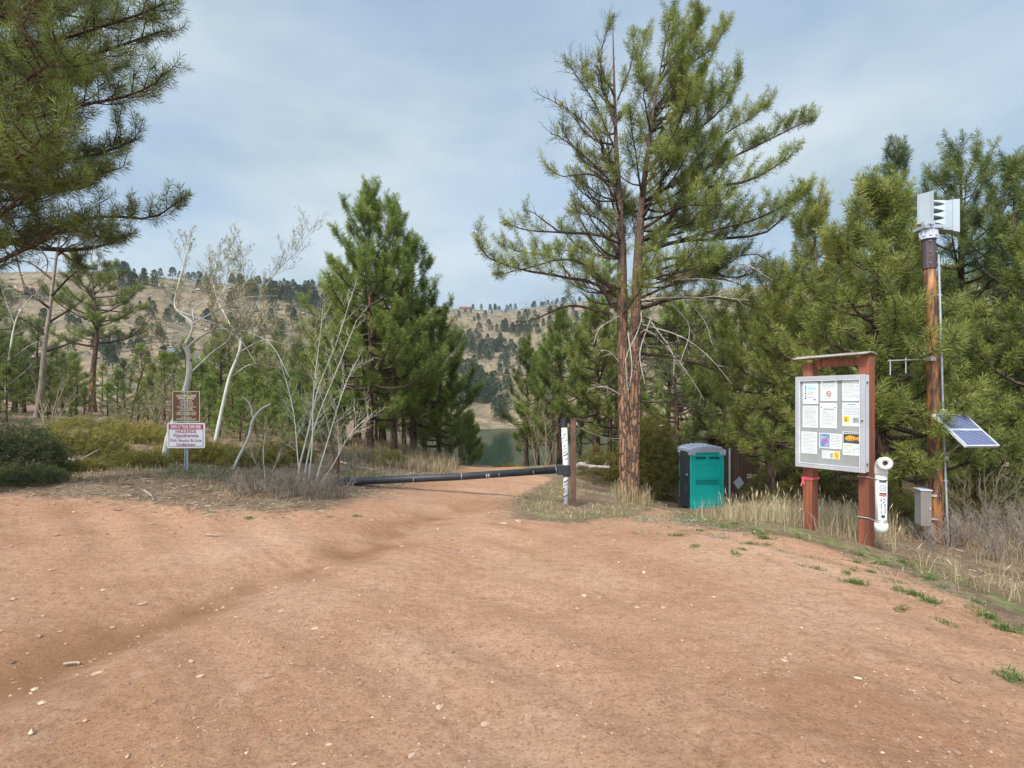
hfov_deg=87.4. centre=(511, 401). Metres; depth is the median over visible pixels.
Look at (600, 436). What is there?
stay wire
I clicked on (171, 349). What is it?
house
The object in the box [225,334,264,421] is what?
pine tree
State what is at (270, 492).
bare shrub
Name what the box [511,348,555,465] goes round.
pine tree
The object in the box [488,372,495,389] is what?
hillside pine
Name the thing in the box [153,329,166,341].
hillside pine
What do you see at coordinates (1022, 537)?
bare shrub
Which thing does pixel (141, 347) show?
pine tree
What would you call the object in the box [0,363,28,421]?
pine tree
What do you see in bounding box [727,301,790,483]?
pine tree
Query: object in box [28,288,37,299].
hillside pine
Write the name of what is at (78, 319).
hillside pine
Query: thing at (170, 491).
plant litter
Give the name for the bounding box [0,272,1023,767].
ground
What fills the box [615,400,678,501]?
juniper shrub
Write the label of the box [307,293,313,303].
hillside pine
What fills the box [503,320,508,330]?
hillside pine
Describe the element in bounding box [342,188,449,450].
pine tree
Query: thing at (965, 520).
bare shrub
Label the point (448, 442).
bare shrub
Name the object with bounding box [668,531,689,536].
grass tuft
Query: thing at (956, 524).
bare shrub
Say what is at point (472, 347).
hillside pine
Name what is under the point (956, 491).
bare shrub
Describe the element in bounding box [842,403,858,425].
notice sheet
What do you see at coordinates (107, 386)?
pine tree
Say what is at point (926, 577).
grass tuft
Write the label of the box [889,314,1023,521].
pine tree
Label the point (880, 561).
grass tuft
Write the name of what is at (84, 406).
pine tree
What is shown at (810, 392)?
notice sheet
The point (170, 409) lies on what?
bare shrub
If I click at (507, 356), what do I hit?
hillside pine
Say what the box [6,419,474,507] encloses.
dry grass
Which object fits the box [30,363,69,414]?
pine tree
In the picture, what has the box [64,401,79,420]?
pine tree
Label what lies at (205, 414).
bare shrub
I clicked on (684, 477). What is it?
door
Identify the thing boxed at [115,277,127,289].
hillside pine
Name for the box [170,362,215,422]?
pine tree
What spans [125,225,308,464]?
aspen tree
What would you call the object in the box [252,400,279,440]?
pine tree
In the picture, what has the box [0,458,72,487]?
juniper shrub
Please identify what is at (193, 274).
hillside pine
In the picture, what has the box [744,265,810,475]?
pine tree
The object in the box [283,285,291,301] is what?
hillside pine
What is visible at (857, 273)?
pine tree
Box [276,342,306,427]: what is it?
pine tree
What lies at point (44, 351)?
pine tree
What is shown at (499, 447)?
lake
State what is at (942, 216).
siren
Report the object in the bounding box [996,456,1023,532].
bare shrub
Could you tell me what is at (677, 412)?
pine tree
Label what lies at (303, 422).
pine tree
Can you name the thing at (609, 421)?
pine tree
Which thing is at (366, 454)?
bare shrub
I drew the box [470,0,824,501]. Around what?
pine tree
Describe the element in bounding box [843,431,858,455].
notice sheet
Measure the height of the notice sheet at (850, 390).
0.262 m
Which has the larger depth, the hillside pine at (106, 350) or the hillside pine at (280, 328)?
the hillside pine at (280, 328)
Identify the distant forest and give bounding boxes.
[119,266,840,355]
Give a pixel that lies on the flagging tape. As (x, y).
(808, 478)
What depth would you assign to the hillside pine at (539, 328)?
382.71 m
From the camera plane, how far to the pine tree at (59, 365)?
35.94 m
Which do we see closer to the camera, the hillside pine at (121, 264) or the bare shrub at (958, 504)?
the bare shrub at (958, 504)
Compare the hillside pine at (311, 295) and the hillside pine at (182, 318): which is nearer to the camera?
the hillside pine at (182, 318)
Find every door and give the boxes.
[679,450,689,508]
[920,491,931,526]
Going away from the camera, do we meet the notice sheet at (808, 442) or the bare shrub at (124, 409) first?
the notice sheet at (808, 442)
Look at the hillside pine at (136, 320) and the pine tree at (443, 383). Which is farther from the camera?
the hillside pine at (136, 320)
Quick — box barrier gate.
[334,419,569,504]
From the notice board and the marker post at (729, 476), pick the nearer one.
the notice board
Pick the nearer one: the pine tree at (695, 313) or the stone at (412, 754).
the stone at (412, 754)
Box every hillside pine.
[4,289,12,301]
[21,287,31,298]
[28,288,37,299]
[36,284,49,300]
[37,307,50,323]
[63,338,77,353]
[67,314,78,327]
[75,317,83,326]
[90,336,100,349]
[98,341,108,355]
[100,334,110,348]
[100,340,119,356]
[102,347,112,361]
[103,352,120,368]
[109,344,117,360]
[113,330,125,345]
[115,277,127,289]
[116,260,129,270]
[116,341,122,351]
[126,271,136,287]
[126,339,135,348]
[128,272,140,287]
[128,338,143,358]
[130,359,139,371]
[133,316,142,326]
[139,271,147,283]
[144,307,155,318]
[149,269,159,281]
[149,300,157,312]
[150,274,158,288]
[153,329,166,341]
[157,268,163,277]
[157,345,167,362]
[162,308,171,319]
[168,267,176,279]
[168,304,175,315]
[179,313,185,324]
[188,272,197,280]
[194,280,202,287]
[224,291,233,306]
[264,284,271,299]
[265,295,279,308]
[267,308,274,316]
[269,285,284,298]
[278,327,285,336]
[279,284,285,299]
[282,292,292,304]
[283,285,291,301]
[291,308,297,320]
[292,289,302,305]
[300,287,307,297]
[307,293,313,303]
[313,294,321,310]
[458,359,467,374]
[458,384,467,398]
[467,344,476,353]
[467,362,477,377]
[469,338,475,348]
[471,354,477,363]
[475,322,483,330]
[475,344,483,355]
[475,385,486,403]
[476,332,482,342]
[476,349,481,358]
[477,369,486,378]
[478,338,487,348]
[478,385,492,402]
[483,343,489,354]
[483,379,493,401]
[484,345,495,356]
[485,319,492,329]
[485,333,489,342]
[485,351,491,359]
[487,377,496,396]
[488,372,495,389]
[490,370,500,381]
[490,399,497,412]
[491,339,497,351]
[492,339,501,349]
[492,381,503,396]
[492,399,508,421]
[493,394,506,409]
[497,354,506,364]
[497,363,503,374]
[498,338,503,349]
[499,320,506,331]
[501,369,510,388]
[502,378,516,392]
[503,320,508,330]
[503,346,511,356]
[503,353,510,367]
[504,392,512,407]
[507,339,514,348]
[511,343,517,356]
[522,309,528,319]
[535,323,540,332]
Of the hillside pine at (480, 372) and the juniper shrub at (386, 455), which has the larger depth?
the hillside pine at (480, 372)
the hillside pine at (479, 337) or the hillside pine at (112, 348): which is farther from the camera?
the hillside pine at (479, 337)
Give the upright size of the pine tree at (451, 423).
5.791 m
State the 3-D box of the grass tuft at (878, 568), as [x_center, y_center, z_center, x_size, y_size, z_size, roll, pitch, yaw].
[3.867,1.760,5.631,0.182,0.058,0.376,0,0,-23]
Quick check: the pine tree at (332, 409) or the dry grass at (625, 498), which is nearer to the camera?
the dry grass at (625, 498)
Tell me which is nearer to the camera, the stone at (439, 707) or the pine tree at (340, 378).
the stone at (439, 707)
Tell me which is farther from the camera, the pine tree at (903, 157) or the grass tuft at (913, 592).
the pine tree at (903, 157)
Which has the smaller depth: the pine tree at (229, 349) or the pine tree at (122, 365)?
the pine tree at (229, 349)
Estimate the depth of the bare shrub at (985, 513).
9.40 m
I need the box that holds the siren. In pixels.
[912,190,959,237]
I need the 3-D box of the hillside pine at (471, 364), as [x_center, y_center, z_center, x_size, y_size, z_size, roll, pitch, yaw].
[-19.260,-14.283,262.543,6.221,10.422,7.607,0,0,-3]
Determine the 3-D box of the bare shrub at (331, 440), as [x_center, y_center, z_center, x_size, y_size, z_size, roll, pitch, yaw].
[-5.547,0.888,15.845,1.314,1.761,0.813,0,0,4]
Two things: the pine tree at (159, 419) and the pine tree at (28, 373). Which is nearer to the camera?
the pine tree at (159, 419)
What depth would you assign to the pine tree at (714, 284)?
29.68 m
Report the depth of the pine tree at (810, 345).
25.02 m
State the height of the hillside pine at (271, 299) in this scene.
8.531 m
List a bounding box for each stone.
[91,670,103,675]
[408,752,415,758]
[436,704,443,709]
[481,721,488,726]
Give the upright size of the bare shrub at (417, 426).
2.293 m
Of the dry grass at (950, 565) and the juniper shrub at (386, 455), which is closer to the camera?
the dry grass at (950, 565)
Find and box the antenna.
[888,353,935,374]
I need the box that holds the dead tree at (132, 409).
[127,358,158,422]
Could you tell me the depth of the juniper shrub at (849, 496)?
12.79 m
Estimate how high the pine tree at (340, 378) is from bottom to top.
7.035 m
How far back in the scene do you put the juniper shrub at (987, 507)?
11.52 m
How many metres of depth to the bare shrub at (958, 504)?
10.91 m
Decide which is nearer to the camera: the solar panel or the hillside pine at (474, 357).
the solar panel
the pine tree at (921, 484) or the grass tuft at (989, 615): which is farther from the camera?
the pine tree at (921, 484)
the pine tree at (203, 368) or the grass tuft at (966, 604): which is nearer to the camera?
the grass tuft at (966, 604)
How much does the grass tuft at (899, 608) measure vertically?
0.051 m
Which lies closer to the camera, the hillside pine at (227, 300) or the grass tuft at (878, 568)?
the grass tuft at (878, 568)
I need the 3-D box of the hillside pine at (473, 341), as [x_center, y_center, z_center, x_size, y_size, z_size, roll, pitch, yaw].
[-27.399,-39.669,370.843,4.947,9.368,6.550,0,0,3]
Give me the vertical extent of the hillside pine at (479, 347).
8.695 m
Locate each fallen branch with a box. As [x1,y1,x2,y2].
[63,661,80,666]
[143,489,155,500]
[576,461,609,469]
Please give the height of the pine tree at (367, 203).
10.360 m
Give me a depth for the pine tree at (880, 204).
9.04 m
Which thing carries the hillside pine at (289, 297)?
on the ground at (494, 586)
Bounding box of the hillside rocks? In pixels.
[8,271,737,425]
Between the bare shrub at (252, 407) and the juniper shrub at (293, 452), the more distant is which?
the bare shrub at (252, 407)
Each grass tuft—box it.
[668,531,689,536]
[753,532,776,539]
[803,563,826,570]
[838,577,869,585]
[848,549,866,557]
[865,558,891,565]
[873,567,897,575]
[891,585,933,598]
[892,603,910,612]
[893,557,913,565]
[915,573,939,580]
[920,596,951,604]
[927,615,958,627]
[928,583,950,589]
[954,594,990,603]
[957,600,977,608]
[968,598,989,604]
[969,604,1000,622]
[978,616,1023,634]
[983,660,1023,687]
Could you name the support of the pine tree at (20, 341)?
on the ground at (494, 586)
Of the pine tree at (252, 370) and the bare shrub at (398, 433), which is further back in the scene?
the pine tree at (252, 370)
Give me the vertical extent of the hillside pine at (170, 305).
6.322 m
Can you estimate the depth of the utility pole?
8.23 m
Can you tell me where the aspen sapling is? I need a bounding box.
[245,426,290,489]
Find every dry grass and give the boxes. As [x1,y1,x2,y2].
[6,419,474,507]
[363,438,460,473]
[505,482,680,520]
[603,479,655,505]
[693,481,916,551]
[825,509,1023,602]
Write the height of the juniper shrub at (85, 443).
0.963 m
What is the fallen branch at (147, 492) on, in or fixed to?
on the ground at (494, 586)
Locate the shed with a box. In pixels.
[701,436,761,504]
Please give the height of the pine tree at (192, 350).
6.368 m
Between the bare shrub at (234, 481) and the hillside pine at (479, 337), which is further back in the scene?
the hillside pine at (479, 337)
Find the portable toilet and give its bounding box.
[678,441,725,508]
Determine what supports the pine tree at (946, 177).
on the ground at (494, 586)
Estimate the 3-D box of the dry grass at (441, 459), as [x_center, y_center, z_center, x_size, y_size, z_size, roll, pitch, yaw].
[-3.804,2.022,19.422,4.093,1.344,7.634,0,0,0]
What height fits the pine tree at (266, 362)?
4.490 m
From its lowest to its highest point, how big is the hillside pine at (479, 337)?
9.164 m
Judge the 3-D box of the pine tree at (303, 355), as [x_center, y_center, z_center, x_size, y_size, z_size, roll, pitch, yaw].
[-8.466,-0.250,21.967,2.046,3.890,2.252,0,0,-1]
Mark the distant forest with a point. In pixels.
(524, 327)
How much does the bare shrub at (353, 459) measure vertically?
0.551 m
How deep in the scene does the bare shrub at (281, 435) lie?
15.86 m
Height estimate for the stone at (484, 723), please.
0.014 m
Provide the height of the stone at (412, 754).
0.012 m
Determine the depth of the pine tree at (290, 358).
29.88 m
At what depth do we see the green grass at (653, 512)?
9.53 m
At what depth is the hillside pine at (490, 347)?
309.06 m
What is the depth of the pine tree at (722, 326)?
21.27 m
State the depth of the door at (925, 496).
8.14 m
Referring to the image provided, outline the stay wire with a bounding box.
[576,425,621,438]
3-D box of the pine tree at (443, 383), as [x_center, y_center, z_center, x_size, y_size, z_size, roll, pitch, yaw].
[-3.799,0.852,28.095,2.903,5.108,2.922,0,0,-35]
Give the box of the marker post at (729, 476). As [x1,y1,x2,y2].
[729,448,729,505]
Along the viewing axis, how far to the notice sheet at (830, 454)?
6.84 m
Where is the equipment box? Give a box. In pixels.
[913,487,940,542]
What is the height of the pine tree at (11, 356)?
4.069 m
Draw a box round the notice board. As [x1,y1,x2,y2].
[793,351,876,546]
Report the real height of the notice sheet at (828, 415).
0.320 m
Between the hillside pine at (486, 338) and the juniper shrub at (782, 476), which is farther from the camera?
the hillside pine at (486, 338)
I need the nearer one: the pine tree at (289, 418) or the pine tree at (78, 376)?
the pine tree at (289, 418)
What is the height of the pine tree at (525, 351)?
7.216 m
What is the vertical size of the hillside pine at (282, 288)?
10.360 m
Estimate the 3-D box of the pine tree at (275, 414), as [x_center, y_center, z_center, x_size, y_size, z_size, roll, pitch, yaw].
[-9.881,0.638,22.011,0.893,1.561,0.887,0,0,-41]
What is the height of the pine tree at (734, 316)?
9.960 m
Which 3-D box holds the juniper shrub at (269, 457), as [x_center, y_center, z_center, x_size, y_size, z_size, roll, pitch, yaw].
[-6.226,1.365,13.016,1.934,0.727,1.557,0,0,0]
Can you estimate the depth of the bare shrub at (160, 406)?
18.96 m
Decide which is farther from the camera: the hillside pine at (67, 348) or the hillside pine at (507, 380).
the hillside pine at (507, 380)
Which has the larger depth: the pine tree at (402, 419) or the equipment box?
the pine tree at (402, 419)
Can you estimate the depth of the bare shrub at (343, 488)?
9.36 m
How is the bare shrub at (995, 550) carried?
on the ground at (494, 586)
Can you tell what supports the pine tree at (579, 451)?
on the ground at (494, 586)
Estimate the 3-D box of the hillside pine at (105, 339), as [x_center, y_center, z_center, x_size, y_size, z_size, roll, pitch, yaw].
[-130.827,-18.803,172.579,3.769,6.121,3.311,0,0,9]
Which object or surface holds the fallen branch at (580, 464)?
on the ground at (494, 586)
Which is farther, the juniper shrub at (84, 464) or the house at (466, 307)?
the house at (466, 307)
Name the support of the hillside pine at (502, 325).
on the ground at (494, 586)
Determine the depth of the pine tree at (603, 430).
33.77 m
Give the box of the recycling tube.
[857,457,892,533]
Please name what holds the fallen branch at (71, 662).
on the ground at (494, 586)
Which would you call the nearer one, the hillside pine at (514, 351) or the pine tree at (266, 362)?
the pine tree at (266, 362)
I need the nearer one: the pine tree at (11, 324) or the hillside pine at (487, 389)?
the pine tree at (11, 324)
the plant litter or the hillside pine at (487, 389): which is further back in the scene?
the hillside pine at (487, 389)
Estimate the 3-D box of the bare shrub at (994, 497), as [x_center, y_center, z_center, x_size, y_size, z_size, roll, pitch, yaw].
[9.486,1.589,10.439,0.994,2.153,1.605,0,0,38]
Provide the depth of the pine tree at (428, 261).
21.78 m
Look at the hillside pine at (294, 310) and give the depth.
278.92 m
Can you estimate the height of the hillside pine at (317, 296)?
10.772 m
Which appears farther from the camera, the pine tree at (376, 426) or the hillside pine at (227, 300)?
the hillside pine at (227, 300)
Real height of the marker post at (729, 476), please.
2.543 m
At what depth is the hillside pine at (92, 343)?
179.02 m
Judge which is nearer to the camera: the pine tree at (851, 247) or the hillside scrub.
the pine tree at (851, 247)
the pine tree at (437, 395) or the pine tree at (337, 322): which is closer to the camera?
the pine tree at (337, 322)
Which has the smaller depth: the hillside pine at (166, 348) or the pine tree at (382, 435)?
the pine tree at (382, 435)
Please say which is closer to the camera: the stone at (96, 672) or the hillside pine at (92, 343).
the stone at (96, 672)
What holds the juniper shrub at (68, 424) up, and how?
on the ground at (494, 586)
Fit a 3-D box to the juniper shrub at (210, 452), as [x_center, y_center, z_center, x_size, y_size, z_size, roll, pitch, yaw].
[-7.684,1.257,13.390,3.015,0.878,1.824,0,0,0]
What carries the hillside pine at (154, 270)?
on the ground at (494, 586)
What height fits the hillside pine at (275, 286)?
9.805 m
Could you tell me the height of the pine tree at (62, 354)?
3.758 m
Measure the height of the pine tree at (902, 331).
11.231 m
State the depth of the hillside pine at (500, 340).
352.93 m
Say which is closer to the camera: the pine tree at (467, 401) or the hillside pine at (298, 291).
the pine tree at (467, 401)
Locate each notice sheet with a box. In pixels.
[801,431,816,453]
[803,382,817,403]
[803,406,817,427]
[819,433,841,448]
[820,380,836,400]
[820,403,836,427]
[822,450,839,459]
[842,380,858,400]
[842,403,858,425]
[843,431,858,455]
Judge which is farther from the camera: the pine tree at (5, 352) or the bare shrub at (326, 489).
the pine tree at (5, 352)
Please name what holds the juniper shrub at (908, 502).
on the ground at (494, 586)
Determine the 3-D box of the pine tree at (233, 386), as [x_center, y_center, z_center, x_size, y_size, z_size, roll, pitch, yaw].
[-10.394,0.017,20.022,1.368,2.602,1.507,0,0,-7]
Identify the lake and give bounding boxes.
[417,429,764,466]
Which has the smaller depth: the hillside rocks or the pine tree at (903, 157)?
the pine tree at (903, 157)
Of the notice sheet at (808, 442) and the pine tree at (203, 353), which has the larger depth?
the pine tree at (203, 353)
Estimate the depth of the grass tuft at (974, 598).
4.97 m
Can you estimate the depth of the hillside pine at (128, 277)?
271.02 m
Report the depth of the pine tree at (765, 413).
20.04 m
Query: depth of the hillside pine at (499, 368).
271.02 m
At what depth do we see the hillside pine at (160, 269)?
361.55 m
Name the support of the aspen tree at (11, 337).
on the ground at (494, 586)
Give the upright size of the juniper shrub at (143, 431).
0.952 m
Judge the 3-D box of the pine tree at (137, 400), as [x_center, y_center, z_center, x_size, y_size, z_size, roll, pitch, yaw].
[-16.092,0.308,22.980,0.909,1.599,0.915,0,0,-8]
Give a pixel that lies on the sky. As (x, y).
(284, 104)
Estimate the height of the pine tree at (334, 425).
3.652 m
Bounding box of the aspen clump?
[273,276,390,485]
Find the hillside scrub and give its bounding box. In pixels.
[3,270,1002,415]
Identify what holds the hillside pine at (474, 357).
on the ground at (494, 586)
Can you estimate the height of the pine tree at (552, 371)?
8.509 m
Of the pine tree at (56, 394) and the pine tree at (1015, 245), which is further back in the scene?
the pine tree at (56, 394)
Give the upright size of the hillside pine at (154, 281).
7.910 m
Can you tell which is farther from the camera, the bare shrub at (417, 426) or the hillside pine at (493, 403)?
the hillside pine at (493, 403)
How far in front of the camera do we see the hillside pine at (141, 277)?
280.25 m
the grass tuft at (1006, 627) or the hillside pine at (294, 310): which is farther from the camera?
the hillside pine at (294, 310)
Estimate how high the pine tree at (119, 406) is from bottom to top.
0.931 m
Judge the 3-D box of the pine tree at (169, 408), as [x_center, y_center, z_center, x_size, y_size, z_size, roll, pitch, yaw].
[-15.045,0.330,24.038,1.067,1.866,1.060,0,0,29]
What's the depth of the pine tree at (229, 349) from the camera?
32.72 m
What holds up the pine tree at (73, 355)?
on the ground at (494, 586)
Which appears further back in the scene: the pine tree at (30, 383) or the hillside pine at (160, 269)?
the hillside pine at (160, 269)
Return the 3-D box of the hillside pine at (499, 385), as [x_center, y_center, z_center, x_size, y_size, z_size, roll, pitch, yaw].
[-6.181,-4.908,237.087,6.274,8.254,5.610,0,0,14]
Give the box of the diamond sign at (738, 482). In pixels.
[733,476,743,499]
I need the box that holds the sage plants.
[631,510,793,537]
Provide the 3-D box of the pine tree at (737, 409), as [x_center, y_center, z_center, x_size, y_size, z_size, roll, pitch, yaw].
[7.124,-0.478,14.458,4.197,7.146,4.049,0,0,0]
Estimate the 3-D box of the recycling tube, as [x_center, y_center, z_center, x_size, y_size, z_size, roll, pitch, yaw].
[4.398,1.107,6.477,0.191,0.914,0.422,0,0,0]
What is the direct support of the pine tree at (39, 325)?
on the ground at (494, 586)
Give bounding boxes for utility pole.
[919,228,949,542]
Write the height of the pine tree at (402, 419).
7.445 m
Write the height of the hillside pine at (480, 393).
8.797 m
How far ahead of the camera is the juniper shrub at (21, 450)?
9.68 m
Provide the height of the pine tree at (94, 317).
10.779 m
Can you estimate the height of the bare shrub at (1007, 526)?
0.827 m
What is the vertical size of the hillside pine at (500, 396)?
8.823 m
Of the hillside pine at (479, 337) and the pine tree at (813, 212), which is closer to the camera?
the pine tree at (813, 212)
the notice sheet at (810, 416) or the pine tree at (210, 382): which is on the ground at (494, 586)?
the pine tree at (210, 382)
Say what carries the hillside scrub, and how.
on the ground at (494, 586)
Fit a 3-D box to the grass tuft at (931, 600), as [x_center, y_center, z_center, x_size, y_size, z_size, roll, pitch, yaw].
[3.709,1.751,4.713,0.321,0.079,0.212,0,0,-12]
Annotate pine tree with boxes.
[0,0,195,333]
[0,212,106,417]
[0,277,46,412]
[0,311,47,411]
[0,315,80,401]
[0,320,13,400]
[0,323,42,404]
[0,336,48,411]
[0,343,34,411]
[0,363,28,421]
[1,349,50,412]
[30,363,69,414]
[31,349,86,413]
[32,341,80,405]
[35,246,150,411]
[39,391,61,418]
[43,376,63,412]
[51,362,87,413]
[55,349,88,400]
[56,358,96,414]
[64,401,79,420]
[72,385,93,414]
[95,381,119,415]
[96,364,114,398]
[102,367,134,414]
[111,358,135,408]
[113,404,126,422]
[119,341,156,395]
[123,392,147,423]
[125,400,137,419]
[135,375,161,419]
[138,350,185,420]
[138,363,166,408]
[149,407,164,426]
[150,350,190,419]
[162,334,205,408]
[165,389,177,422]
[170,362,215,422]
[191,359,221,421]
[197,404,210,427]
[199,329,228,396]
[199,335,238,424]
[199,373,229,427]
[205,322,251,425]
[208,399,234,436]
[210,383,238,427]
[215,368,253,431]
[221,398,251,441]
[224,372,255,425]
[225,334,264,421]
[233,354,277,430]
[237,334,269,401]
[238,342,280,428]
[245,348,293,420]
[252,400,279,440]
[255,335,312,432]
[256,338,287,400]
[256,359,303,438]
[257,326,294,410]
[260,399,280,431]
[265,386,293,434]
[270,366,308,431]
[274,397,309,446]
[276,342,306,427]
[277,350,319,434]
[289,174,449,450]
[289,328,340,432]
[291,263,399,441]
[295,394,334,448]
[296,358,343,441]
[298,349,314,430]
[302,254,385,445]
[314,389,351,453]
[322,325,358,437]
[335,271,409,442]
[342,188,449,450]
[346,356,391,442]
[361,227,473,452]
[374,316,435,446]
[398,318,459,450]
[404,303,486,453]
[417,376,461,453]
[441,357,463,457]
[456,407,487,465]
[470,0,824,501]
[499,331,550,466]
[509,305,594,463]
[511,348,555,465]
[521,331,579,464]
[548,315,606,463]
[549,297,647,464]
[568,228,641,464]
[582,313,655,463]
[600,307,689,439]
[616,299,737,473]
[629,284,719,465]
[659,291,731,444]
[678,276,752,441]
[680,285,784,442]
[686,311,772,440]
[702,252,835,498]
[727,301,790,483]
[738,174,914,504]
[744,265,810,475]
[746,340,810,483]
[763,274,852,478]
[770,162,1023,526]
[783,226,916,483]
[829,233,900,482]
[840,257,920,429]
[846,127,1023,492]
[849,133,954,495]
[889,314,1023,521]
[891,242,950,485]
[901,333,954,474]
[925,144,1023,503]
[936,256,999,427]
[949,180,1023,505]
[966,233,1011,489]
[991,267,1021,461]
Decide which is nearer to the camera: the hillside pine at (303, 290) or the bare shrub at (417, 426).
the bare shrub at (417, 426)
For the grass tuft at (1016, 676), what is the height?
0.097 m
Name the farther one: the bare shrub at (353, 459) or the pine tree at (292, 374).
the pine tree at (292, 374)
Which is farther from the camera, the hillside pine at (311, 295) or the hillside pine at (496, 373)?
the hillside pine at (311, 295)
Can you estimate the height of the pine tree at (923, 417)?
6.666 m
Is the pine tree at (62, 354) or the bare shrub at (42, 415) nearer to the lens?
the bare shrub at (42, 415)
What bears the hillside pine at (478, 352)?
on the ground at (494, 586)
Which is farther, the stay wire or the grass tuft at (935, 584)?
the stay wire
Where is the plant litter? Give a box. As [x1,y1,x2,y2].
[0,443,1023,590]
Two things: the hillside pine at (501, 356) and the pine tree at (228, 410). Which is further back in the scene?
the hillside pine at (501, 356)
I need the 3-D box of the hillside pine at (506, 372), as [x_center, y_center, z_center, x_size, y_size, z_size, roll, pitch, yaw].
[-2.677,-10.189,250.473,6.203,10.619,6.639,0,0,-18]
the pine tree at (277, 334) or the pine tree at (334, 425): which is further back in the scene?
the pine tree at (277, 334)
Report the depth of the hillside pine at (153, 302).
246.61 m
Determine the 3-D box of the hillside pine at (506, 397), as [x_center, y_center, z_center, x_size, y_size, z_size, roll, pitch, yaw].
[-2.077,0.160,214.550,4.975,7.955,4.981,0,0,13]
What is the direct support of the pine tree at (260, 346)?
on the ground at (494, 586)
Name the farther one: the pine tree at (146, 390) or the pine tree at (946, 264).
the pine tree at (146, 390)
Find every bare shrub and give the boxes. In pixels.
[26,358,91,425]
[103,381,149,424]
[140,365,183,423]
[140,366,176,423]
[189,402,211,422]
[221,466,252,495]
[232,462,271,492]
[242,388,261,432]
[249,393,296,442]
[249,467,292,497]
[267,466,309,495]
[294,473,329,499]
[301,466,338,498]
[302,413,340,458]
[302,465,324,492]
[328,471,359,497]
[334,445,357,464]
[343,451,362,471]
[350,444,374,463]
[387,412,412,450]
[398,406,428,452]
[416,397,443,452]
[442,429,460,454]
[517,412,550,465]
[525,397,543,465]
[526,395,566,464]
[535,402,567,464]
[907,517,946,550]
[927,462,979,525]
[934,503,977,546]
[943,464,975,512]
[944,494,1009,537]
[945,499,991,544]
[962,511,1006,549]
[966,429,1023,532]
[975,525,1022,563]
[980,495,1023,540]
[984,498,1023,545]
[991,519,1023,560]
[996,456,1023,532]
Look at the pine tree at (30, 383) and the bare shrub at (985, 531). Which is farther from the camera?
the pine tree at (30, 383)
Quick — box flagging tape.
[800,476,819,485]
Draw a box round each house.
[161,348,184,363]
[459,306,471,309]
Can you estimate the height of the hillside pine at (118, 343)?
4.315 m
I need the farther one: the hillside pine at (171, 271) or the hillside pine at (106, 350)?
the hillside pine at (171, 271)
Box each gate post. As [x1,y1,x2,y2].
[333,454,339,479]
[570,418,577,505]
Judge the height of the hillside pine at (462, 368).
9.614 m
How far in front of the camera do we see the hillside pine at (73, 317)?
203.81 m
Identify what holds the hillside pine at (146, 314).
on the ground at (494, 586)
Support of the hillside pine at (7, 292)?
on the ground at (494, 586)
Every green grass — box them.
[495,483,1023,635]
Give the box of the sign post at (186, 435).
[167,390,204,470]
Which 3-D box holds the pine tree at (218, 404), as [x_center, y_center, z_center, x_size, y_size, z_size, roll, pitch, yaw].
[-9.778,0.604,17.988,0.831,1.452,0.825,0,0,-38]
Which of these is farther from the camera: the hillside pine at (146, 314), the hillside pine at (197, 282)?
the hillside pine at (197, 282)
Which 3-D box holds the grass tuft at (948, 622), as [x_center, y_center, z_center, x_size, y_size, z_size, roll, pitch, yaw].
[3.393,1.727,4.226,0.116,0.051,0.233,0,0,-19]
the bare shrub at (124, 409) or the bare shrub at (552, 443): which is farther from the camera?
the bare shrub at (552, 443)
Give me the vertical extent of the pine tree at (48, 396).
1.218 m
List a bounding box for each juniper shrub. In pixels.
[0,406,75,471]
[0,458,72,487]
[8,424,132,457]
[39,414,140,434]
[50,455,117,471]
[90,417,166,445]
[90,447,176,467]
[149,436,250,464]
[212,443,294,468]
[255,436,318,461]
[340,445,409,465]
[492,462,522,467]
[576,439,663,498]
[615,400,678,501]
[739,452,852,502]
[757,471,914,513]
[857,483,1017,532]
[908,488,1023,529]
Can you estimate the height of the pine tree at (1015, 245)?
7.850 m
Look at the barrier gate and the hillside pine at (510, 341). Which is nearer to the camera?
the barrier gate
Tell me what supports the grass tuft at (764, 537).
on the ground at (494, 586)
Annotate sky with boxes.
[0,0,1023,310]
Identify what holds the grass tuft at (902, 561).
on the ground at (494, 586)
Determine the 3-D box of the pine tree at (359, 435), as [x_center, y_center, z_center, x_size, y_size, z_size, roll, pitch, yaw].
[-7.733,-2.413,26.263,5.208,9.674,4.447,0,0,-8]
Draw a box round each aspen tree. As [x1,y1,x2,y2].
[0,271,53,402]
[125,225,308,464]
[201,204,328,443]
[233,397,270,468]
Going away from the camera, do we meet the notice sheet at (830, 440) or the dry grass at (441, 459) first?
the notice sheet at (830, 440)
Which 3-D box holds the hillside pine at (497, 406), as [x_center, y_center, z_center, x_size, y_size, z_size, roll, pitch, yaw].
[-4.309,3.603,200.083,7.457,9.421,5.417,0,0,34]
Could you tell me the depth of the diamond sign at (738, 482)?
19.40 m
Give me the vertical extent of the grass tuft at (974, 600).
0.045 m
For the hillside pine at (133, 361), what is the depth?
149.62 m
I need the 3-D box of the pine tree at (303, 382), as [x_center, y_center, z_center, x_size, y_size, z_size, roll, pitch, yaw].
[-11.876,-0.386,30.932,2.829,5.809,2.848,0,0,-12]
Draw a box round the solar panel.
[932,409,999,459]

